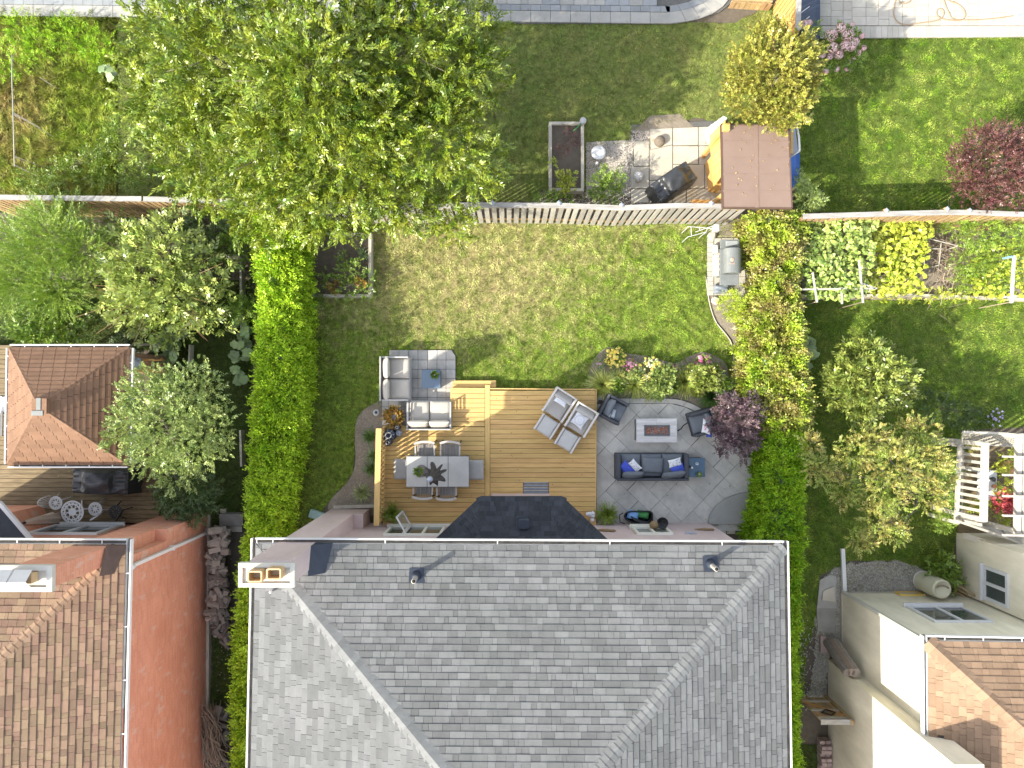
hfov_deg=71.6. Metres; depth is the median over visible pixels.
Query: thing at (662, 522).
hanging basket
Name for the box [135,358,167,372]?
wooden planter
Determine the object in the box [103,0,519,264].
leafy tree
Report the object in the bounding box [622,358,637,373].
chrysanthemum
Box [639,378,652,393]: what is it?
bed plant
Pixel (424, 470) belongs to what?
placemat tray
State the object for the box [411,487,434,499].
dining chair
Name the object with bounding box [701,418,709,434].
lettered pillow
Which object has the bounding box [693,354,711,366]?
chrysanthemum
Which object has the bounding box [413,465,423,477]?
potted herb
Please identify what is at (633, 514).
blue bag
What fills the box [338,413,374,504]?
gravel
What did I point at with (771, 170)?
garden shed
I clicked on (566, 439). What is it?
ottoman
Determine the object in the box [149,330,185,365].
squash plant
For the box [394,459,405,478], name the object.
bench seat
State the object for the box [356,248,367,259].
leek plant
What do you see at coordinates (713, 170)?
leaning boards
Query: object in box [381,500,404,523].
potted fern
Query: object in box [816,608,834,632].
stepping slab
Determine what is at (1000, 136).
purple smoke bush
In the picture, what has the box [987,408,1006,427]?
aster
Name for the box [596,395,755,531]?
stamped patio
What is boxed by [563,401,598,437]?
club chair
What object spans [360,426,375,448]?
strap leaved plant
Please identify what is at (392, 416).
croton planter
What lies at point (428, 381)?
table
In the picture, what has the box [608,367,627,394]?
ornamental grass
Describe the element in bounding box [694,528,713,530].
gecko ornament
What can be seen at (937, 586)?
rain barrel
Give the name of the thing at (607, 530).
gecko ornament
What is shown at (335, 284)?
yellow planter plant
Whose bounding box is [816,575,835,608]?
stepping slab
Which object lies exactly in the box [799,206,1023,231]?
garden fence
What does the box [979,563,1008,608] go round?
window
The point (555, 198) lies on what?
fence side bush
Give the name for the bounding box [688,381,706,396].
bed plant
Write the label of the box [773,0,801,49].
side fence
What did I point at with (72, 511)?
bistro table
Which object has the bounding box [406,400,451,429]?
loveseat
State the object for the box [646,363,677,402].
variegated bush
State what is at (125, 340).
leafy shrub
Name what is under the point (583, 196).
gravel
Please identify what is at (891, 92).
northeast lawn
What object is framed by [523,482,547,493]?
doormat
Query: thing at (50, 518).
closed beige parasol
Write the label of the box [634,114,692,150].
fallow soil
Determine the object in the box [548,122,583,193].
planter box
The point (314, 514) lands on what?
splash block
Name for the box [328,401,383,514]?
side bed
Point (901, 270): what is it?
yellow bean vine
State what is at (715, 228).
clothes airer
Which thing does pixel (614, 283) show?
fallen leaves
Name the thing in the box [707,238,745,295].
grill pad
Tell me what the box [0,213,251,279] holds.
bed soil
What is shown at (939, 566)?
house side bush
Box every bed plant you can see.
[608,377,630,396]
[627,368,644,383]
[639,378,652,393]
[669,380,681,396]
[685,362,701,379]
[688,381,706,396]
[717,375,736,394]
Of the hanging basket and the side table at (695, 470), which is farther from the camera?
the side table at (695, 470)
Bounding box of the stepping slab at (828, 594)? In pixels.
[822,586,835,601]
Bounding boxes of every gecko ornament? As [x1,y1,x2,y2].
[597,529,615,531]
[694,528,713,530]
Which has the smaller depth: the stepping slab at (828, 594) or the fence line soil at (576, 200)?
the stepping slab at (828, 594)
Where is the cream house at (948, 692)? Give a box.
[828,591,1023,767]
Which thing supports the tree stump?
on the fallow soil at (674, 123)
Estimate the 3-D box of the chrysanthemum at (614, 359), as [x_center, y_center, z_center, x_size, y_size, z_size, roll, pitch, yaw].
[3.089,-0.789,21.214,0.745,0.283,0.729,0,89,0]
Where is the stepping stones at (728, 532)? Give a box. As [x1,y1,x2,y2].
[714,526,734,533]
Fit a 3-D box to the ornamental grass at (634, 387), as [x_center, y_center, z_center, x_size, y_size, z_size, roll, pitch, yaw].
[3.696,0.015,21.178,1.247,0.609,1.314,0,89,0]
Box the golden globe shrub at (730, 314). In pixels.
[714,288,748,323]
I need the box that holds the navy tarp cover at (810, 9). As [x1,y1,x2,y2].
[791,0,819,46]
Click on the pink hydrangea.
(852, 43)
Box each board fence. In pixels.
[0,195,226,217]
[220,198,744,225]
[728,0,772,10]
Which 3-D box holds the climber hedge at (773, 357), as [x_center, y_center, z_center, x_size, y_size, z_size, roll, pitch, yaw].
[7.566,-1.718,20.581,2.344,2.254,6.636,0,89,0]
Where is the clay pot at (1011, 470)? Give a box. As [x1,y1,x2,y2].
[998,461,1013,473]
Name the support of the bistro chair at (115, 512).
on the weathered deck at (25, 486)
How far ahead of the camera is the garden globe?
21.31 m
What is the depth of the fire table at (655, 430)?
20.86 m
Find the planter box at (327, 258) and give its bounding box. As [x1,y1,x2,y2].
[310,233,372,297]
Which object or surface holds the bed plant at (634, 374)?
on the planting bed at (688, 359)
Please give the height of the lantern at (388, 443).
0.350 m
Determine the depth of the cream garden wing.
19.79 m
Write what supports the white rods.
on the overgrown yard at (58, 105)
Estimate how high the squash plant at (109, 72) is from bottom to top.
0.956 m
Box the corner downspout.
[840,548,924,639]
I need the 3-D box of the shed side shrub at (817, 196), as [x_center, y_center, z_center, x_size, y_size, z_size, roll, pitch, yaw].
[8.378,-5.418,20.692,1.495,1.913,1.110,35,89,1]
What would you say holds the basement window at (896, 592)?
in the cream house at (948, 692)
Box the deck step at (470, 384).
[453,381,495,387]
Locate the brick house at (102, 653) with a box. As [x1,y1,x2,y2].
[0,501,207,767]
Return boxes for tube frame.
[790,120,800,187]
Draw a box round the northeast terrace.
[820,0,1023,38]
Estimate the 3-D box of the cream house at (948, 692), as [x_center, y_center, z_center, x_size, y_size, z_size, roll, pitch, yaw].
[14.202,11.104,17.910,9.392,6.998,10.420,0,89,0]
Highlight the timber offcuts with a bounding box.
[691,196,720,203]
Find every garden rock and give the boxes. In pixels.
[707,231,716,239]
[711,296,719,304]
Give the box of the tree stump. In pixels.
[654,135,664,146]
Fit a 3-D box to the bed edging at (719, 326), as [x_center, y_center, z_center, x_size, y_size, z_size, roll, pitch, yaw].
[6.451,-1.322,21.496,0.374,0.038,4.143,-14,89,0]
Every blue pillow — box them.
[621,460,634,471]
[670,463,683,471]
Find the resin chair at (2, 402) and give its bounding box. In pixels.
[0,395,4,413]
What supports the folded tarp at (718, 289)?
on the grill pad at (712, 281)
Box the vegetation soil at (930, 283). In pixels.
[802,213,1023,299]
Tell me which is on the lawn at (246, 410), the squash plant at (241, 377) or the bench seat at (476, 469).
the squash plant at (241, 377)
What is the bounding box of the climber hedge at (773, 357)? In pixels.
[726,208,821,437]
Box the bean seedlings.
[547,156,578,197]
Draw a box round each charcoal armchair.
[597,394,629,424]
[685,408,716,436]
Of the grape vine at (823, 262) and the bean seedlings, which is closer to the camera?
the grape vine at (823, 262)
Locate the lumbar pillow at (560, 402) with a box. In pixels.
[553,397,565,407]
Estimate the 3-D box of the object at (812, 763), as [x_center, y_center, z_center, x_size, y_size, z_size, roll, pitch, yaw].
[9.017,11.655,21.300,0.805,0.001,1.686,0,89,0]
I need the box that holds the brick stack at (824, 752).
[817,737,832,767]
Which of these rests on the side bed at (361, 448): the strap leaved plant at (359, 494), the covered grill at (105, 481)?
the strap leaved plant at (359, 494)
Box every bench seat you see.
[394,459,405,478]
[469,460,483,479]
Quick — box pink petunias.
[990,487,1013,513]
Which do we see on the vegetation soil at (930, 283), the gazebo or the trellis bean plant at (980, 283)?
the trellis bean plant at (980, 283)
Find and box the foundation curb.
[333,504,373,508]
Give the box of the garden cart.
[619,511,652,523]
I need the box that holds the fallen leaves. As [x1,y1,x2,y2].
[72,7,892,682]
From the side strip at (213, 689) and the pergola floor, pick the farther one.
the pergola floor
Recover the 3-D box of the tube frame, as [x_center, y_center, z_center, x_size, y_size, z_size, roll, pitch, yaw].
[7.922,-6.446,20.601,0.607,2.030,2.010,0,89,0]
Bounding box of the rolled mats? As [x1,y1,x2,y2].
[823,638,860,677]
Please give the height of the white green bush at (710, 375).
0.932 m
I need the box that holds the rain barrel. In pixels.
[912,571,950,598]
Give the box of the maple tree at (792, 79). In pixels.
[717,12,829,136]
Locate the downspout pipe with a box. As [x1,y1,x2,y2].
[133,532,206,568]
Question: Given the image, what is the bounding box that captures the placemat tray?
[416,465,427,476]
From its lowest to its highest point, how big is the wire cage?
0.911 m
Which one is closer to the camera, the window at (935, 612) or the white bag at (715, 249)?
the window at (935, 612)
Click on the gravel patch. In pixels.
(621, 163)
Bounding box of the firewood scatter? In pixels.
[211,621,232,649]
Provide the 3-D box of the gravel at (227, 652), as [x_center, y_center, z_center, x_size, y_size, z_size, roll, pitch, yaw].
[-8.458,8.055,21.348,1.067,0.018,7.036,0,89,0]
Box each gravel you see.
[216,535,241,757]
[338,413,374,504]
[540,192,642,204]
[595,354,718,397]
[631,130,649,149]
[800,620,820,709]
[806,560,923,708]
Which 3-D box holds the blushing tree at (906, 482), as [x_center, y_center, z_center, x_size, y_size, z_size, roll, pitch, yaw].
[9.923,2.622,19.675,3.994,3.671,3.823,-15,89,0]
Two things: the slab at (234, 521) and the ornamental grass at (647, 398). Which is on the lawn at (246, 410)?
the slab at (234, 521)
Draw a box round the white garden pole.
[980,256,1016,307]
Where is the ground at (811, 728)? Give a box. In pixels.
[3,0,1023,767]
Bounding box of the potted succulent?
[430,369,438,378]
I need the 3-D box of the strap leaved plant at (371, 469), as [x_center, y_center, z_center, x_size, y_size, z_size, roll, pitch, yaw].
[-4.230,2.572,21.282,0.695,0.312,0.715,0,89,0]
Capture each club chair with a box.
[541,386,576,422]
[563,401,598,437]
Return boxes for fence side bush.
[532,185,574,202]
[584,163,627,204]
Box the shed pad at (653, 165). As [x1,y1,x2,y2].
[631,120,727,203]
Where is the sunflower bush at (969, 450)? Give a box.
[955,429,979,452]
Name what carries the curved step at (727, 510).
on the stamped patio at (697, 499)
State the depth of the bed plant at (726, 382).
21.15 m
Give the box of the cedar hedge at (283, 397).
[224,208,321,767]
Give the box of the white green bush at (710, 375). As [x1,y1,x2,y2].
[689,362,726,392]
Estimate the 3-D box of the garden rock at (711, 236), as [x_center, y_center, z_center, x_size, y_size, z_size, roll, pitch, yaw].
[6.069,-4.505,21.508,0.292,0.127,0.273,0,89,0]
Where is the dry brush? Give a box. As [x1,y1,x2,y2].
[924,198,969,322]
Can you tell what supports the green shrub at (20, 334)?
on the lawn at (246, 410)
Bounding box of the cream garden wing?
[956,533,1023,619]
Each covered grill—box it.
[72,467,142,494]
[644,161,696,203]
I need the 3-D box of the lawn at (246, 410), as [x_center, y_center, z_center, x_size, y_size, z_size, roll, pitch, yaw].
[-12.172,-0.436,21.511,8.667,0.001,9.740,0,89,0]
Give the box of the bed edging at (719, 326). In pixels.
[706,275,735,401]
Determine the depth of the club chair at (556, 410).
20.66 m
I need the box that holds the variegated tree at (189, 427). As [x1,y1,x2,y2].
[97,354,242,497]
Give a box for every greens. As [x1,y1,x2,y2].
[313,249,376,307]
[879,286,1006,304]
[929,196,1023,296]
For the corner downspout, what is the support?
attached to the cream house at (948, 692)
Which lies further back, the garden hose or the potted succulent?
the garden hose
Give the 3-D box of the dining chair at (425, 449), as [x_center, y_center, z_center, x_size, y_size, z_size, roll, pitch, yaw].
[-2.514,1.933,20.743,0.624,0.757,0.598,-2,89,0]
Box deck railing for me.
[374,427,385,525]
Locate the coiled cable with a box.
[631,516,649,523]
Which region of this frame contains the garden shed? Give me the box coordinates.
[701,123,792,214]
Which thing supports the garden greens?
on the vegetation soil at (930, 283)
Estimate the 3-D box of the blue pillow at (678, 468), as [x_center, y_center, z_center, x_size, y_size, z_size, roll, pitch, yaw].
[4.886,2.531,20.892,0.420,0.178,0.310,-22,89,0]
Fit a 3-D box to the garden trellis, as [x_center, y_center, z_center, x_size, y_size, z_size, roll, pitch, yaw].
[9.128,-2.865,20.767,2.330,1.572,1.239,0,89,0]
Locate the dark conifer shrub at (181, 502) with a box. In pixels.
[149,461,225,529]
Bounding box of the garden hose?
[893,0,1013,24]
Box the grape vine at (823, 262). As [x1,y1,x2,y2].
[799,217,879,302]
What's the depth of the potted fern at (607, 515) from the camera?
21.02 m
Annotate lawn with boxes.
[0,211,252,529]
[100,5,796,202]
[293,219,734,530]
[794,37,1023,212]
[795,299,1023,746]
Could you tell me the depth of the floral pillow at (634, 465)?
20.79 m
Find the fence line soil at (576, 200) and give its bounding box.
[540,190,640,204]
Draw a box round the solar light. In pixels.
[373,409,378,415]
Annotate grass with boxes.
[210,628,233,705]
[585,365,618,399]
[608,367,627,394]
[618,367,649,400]
[639,388,658,403]
[673,361,698,399]
[695,386,732,412]
[800,744,816,767]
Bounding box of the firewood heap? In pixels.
[201,705,229,767]
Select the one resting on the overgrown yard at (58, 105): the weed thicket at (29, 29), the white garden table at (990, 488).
the weed thicket at (29, 29)
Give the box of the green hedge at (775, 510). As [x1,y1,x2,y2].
[736,428,812,767]
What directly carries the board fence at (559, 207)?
on the yard lawn at (445, 276)
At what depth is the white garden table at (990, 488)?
20.75 m
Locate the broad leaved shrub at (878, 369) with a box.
[818,329,926,429]
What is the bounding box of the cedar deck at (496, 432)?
[382,385,596,524]
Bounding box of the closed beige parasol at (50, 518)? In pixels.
[22,512,64,525]
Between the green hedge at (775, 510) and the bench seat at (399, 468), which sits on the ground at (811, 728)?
the green hedge at (775, 510)
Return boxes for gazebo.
[4,344,166,467]
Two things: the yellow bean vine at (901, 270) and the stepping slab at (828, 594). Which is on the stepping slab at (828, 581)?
the stepping slab at (828, 594)
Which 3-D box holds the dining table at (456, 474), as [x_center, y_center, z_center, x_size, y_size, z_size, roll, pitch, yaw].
[-2.136,2.519,20.734,1.805,0.750,0.894,0,89,0]
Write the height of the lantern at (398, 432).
0.260 m
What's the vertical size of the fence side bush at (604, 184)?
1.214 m
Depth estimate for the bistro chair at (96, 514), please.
20.74 m
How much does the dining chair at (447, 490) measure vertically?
0.757 m
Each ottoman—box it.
[533,413,559,439]
[553,427,580,453]
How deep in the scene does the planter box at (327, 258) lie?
21.36 m
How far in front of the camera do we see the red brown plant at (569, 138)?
21.11 m
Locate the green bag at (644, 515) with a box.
[637,510,648,518]
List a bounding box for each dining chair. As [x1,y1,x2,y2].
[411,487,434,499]
[413,440,436,455]
[435,487,457,500]
[440,440,461,455]
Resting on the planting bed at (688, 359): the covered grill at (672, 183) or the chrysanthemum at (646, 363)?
the chrysanthemum at (646, 363)
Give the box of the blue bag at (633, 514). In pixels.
[626,509,638,518]
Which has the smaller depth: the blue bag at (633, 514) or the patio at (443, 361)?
the blue bag at (633, 514)
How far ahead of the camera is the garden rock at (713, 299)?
21.45 m
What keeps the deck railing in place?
on the cedar deck at (496, 432)
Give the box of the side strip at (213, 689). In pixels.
[210,627,235,708]
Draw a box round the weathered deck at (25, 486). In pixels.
[0,345,163,522]
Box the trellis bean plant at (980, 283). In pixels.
[961,236,1023,298]
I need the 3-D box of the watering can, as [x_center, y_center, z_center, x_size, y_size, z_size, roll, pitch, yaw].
[1.998,-7.714,21.168,0.193,0.240,0.522,45,89,1]
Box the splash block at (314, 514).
[308,509,323,518]
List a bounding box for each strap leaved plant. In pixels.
[351,482,373,502]
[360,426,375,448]
[361,459,374,478]
[363,448,381,466]
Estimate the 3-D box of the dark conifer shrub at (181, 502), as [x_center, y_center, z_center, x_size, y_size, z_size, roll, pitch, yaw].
[-9.167,3.152,20.297,2.182,2.404,2.033,0,89,0]
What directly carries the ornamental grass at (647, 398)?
on the planting bed at (688, 359)
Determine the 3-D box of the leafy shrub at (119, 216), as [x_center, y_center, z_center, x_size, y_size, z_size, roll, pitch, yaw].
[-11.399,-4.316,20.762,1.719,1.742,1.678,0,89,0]
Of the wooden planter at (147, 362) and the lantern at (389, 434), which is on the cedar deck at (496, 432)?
the lantern at (389, 434)
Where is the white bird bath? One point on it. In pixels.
(598, 152)
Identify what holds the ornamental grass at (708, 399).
on the planting bed at (688, 359)
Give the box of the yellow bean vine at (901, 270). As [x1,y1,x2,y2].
[865,217,936,298]
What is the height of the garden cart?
0.561 m
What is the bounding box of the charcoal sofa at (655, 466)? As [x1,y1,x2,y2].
[614,453,688,480]
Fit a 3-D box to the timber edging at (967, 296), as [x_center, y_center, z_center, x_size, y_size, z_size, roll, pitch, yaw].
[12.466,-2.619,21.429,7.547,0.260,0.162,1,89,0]
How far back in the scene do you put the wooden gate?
20.28 m
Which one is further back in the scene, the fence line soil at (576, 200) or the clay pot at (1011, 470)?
the fence line soil at (576, 200)
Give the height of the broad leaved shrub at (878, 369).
2.543 m
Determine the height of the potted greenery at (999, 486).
1.121 m
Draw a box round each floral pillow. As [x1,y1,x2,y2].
[628,459,641,470]
[668,457,680,467]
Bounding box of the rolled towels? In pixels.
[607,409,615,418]
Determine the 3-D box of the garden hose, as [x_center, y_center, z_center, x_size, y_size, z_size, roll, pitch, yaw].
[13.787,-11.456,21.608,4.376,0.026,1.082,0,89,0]
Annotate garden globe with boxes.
[633,171,643,181]
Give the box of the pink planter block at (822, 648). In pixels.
[819,635,826,652]
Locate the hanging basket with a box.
[657,517,667,528]
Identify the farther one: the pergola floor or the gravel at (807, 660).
the pergola floor
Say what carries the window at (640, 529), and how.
in the grey roof house at (548, 630)
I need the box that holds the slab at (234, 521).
[219,508,245,531]
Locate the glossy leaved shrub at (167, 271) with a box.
[77,206,242,356]
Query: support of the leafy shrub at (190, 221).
on the bed soil at (247, 264)
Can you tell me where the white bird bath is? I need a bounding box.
[591,145,605,166]
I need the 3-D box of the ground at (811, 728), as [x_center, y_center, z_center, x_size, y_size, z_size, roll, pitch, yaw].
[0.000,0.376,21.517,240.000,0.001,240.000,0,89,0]
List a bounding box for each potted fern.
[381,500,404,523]
[595,501,617,525]
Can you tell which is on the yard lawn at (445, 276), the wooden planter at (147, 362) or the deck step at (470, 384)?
the deck step at (470, 384)
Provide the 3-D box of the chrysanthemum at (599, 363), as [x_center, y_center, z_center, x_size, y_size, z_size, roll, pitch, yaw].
[2.651,-0.572,21.352,0.375,0.186,0.337,-31,89,-1]
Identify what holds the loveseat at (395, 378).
on the patio at (443, 361)
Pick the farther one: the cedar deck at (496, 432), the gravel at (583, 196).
the gravel at (583, 196)
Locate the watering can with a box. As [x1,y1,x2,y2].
[573,117,585,130]
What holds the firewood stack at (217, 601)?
on the ground at (811, 728)
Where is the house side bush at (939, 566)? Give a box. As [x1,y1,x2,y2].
[923,547,968,596]
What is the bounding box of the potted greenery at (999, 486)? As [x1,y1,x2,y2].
[963,447,1013,526]
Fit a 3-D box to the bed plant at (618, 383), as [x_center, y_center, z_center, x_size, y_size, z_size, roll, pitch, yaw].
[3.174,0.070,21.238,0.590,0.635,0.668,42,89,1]
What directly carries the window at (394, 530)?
in the grey roof house at (548, 630)
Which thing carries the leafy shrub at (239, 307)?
in the raised bed at (241, 432)
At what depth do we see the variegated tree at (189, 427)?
18.27 m
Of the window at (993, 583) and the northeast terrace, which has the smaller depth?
the window at (993, 583)
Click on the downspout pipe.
(160, 553)
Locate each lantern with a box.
[383,429,396,440]
[385,440,392,445]
[395,430,401,435]
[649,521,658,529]
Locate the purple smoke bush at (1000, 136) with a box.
[937,115,1023,221]
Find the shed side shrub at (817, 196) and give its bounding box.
[792,165,829,213]
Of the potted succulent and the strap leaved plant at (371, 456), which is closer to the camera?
the potted succulent
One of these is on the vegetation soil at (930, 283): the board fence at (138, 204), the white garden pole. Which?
the white garden pole
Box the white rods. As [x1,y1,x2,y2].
[11,55,58,175]
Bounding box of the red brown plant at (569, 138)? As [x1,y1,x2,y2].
[554,126,581,155]
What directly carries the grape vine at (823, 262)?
attached to the garden trellis
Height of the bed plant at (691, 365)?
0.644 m
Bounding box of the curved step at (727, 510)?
[708,492,750,523]
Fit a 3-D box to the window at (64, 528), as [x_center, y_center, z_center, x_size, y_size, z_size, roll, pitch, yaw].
[-12.475,4.124,20.311,2.100,1.360,0.127,0,89,0]
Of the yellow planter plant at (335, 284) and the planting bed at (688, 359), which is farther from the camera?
the planting bed at (688, 359)
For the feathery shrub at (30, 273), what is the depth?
19.53 m
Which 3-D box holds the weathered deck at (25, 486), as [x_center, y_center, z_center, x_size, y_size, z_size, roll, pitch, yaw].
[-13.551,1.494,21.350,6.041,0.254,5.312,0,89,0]
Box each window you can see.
[29,522,125,534]
[383,525,445,535]
[629,524,672,534]
[894,591,925,595]
[903,603,993,622]
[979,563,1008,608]
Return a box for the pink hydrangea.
[801,19,867,76]
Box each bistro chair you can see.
[37,493,72,509]
[88,498,108,520]
[109,500,132,521]
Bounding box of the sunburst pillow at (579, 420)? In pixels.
[569,412,588,428]
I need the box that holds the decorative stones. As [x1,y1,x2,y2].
[586,511,594,521]
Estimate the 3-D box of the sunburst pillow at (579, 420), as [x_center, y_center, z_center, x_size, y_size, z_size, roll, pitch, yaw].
[1.962,1.046,20.632,0.420,0.147,0.418,36,89,1]
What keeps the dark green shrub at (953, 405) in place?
on the lawn at (820, 524)
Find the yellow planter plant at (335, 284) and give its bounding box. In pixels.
[326,276,370,294]
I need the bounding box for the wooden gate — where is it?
[800,694,853,724]
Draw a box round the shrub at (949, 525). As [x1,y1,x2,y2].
[927,457,966,535]
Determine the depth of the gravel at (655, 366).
21.50 m
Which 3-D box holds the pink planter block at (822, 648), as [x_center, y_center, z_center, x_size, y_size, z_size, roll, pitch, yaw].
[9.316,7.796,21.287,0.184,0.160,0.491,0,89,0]
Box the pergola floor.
[958,440,1013,532]
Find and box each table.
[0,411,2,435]
[61,500,92,522]
[406,455,468,486]
[422,370,440,387]
[635,419,676,441]
[689,457,704,476]
[964,469,996,499]
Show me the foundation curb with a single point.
(348, 506)
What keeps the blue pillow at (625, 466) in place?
on the charcoal sofa at (655, 466)
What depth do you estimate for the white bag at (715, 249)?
21.26 m
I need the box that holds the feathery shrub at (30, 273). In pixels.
[0,185,118,334]
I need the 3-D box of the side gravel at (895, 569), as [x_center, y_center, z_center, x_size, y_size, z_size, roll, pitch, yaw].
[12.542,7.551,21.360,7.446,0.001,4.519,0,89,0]
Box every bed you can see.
[131,253,245,466]
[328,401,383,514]
[588,347,751,430]
[709,213,750,395]
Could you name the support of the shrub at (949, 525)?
on the lawn at (820, 524)
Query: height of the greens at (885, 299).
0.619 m
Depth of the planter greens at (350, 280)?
21.00 m
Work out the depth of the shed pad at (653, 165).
21.57 m
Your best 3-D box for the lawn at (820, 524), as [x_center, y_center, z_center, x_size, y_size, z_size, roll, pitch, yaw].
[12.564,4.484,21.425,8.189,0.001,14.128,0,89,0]
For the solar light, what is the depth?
21.18 m
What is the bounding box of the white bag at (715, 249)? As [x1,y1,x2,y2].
[712,245,718,253]
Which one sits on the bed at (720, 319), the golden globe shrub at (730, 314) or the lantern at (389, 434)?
the golden globe shrub at (730, 314)
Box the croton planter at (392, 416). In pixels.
[380,404,404,429]
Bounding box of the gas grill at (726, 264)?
[712,240,740,284]
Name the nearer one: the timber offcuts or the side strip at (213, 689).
the timber offcuts
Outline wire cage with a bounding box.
[876,238,957,269]
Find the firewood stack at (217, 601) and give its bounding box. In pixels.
[203,525,231,625]
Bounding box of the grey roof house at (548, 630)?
[238,493,791,767]
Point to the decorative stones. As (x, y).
(591, 514)
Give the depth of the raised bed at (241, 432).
21.15 m
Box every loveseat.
[379,356,411,400]
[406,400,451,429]
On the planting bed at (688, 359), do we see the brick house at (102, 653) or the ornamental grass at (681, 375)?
the ornamental grass at (681, 375)
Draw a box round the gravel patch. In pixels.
[586,140,632,196]
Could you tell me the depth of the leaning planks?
20.89 m
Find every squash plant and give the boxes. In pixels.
[98,64,130,86]
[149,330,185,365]
[228,321,254,385]
[805,336,819,369]
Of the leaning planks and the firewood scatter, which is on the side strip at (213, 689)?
the firewood scatter
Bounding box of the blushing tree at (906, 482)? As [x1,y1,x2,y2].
[793,410,959,558]
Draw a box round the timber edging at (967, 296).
[803,294,1023,301]
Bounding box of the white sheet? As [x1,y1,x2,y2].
[704,116,726,142]
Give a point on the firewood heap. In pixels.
(226, 731)
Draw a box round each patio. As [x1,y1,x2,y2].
[0,0,731,24]
[381,350,455,424]
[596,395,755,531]
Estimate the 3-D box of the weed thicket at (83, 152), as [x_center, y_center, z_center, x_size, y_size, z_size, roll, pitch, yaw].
[-12.720,-6.712,21.124,4.322,1.094,2.693,0,89,0]
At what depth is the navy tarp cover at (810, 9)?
20.95 m
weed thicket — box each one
[0,4,119,85]
[11,112,153,195]
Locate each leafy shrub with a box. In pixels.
[90,206,143,259]
[108,330,144,361]
[175,197,239,253]
[200,221,252,274]
[226,290,259,325]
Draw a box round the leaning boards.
[705,119,725,192]
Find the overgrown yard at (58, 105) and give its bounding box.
[0,16,117,195]
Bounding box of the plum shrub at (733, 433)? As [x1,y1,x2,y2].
[703,388,768,467]
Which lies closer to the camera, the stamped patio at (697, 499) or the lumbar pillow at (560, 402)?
the lumbar pillow at (560, 402)
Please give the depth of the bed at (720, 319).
21.54 m
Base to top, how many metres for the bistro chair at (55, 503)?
0.839 m
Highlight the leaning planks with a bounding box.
[936,570,974,597]
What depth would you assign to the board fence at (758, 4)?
21.40 m
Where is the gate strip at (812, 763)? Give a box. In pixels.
[800,744,816,767]
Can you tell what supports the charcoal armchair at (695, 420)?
on the stamped patio at (697, 499)
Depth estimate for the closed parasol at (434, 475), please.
19.37 m
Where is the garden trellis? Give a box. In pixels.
[795,260,876,308]
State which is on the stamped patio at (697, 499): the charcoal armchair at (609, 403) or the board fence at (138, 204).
the charcoal armchair at (609, 403)
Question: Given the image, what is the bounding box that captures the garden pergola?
[928,430,1023,543]
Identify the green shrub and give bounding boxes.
[0,277,99,343]
[911,385,990,435]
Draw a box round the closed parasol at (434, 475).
[423,462,446,485]
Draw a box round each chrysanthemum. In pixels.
[595,359,604,370]
[604,346,626,368]
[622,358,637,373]
[637,356,662,382]
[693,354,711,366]
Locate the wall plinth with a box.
[205,515,210,767]
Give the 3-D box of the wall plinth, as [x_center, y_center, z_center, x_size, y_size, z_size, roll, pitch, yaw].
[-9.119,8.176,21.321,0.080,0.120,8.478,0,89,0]
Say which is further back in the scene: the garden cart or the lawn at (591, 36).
the lawn at (591, 36)
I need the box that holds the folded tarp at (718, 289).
[713,285,728,293]
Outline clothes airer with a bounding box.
[682,224,718,241]
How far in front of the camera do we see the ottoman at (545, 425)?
20.72 m
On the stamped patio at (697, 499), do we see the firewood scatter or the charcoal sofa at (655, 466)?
the charcoal sofa at (655, 466)

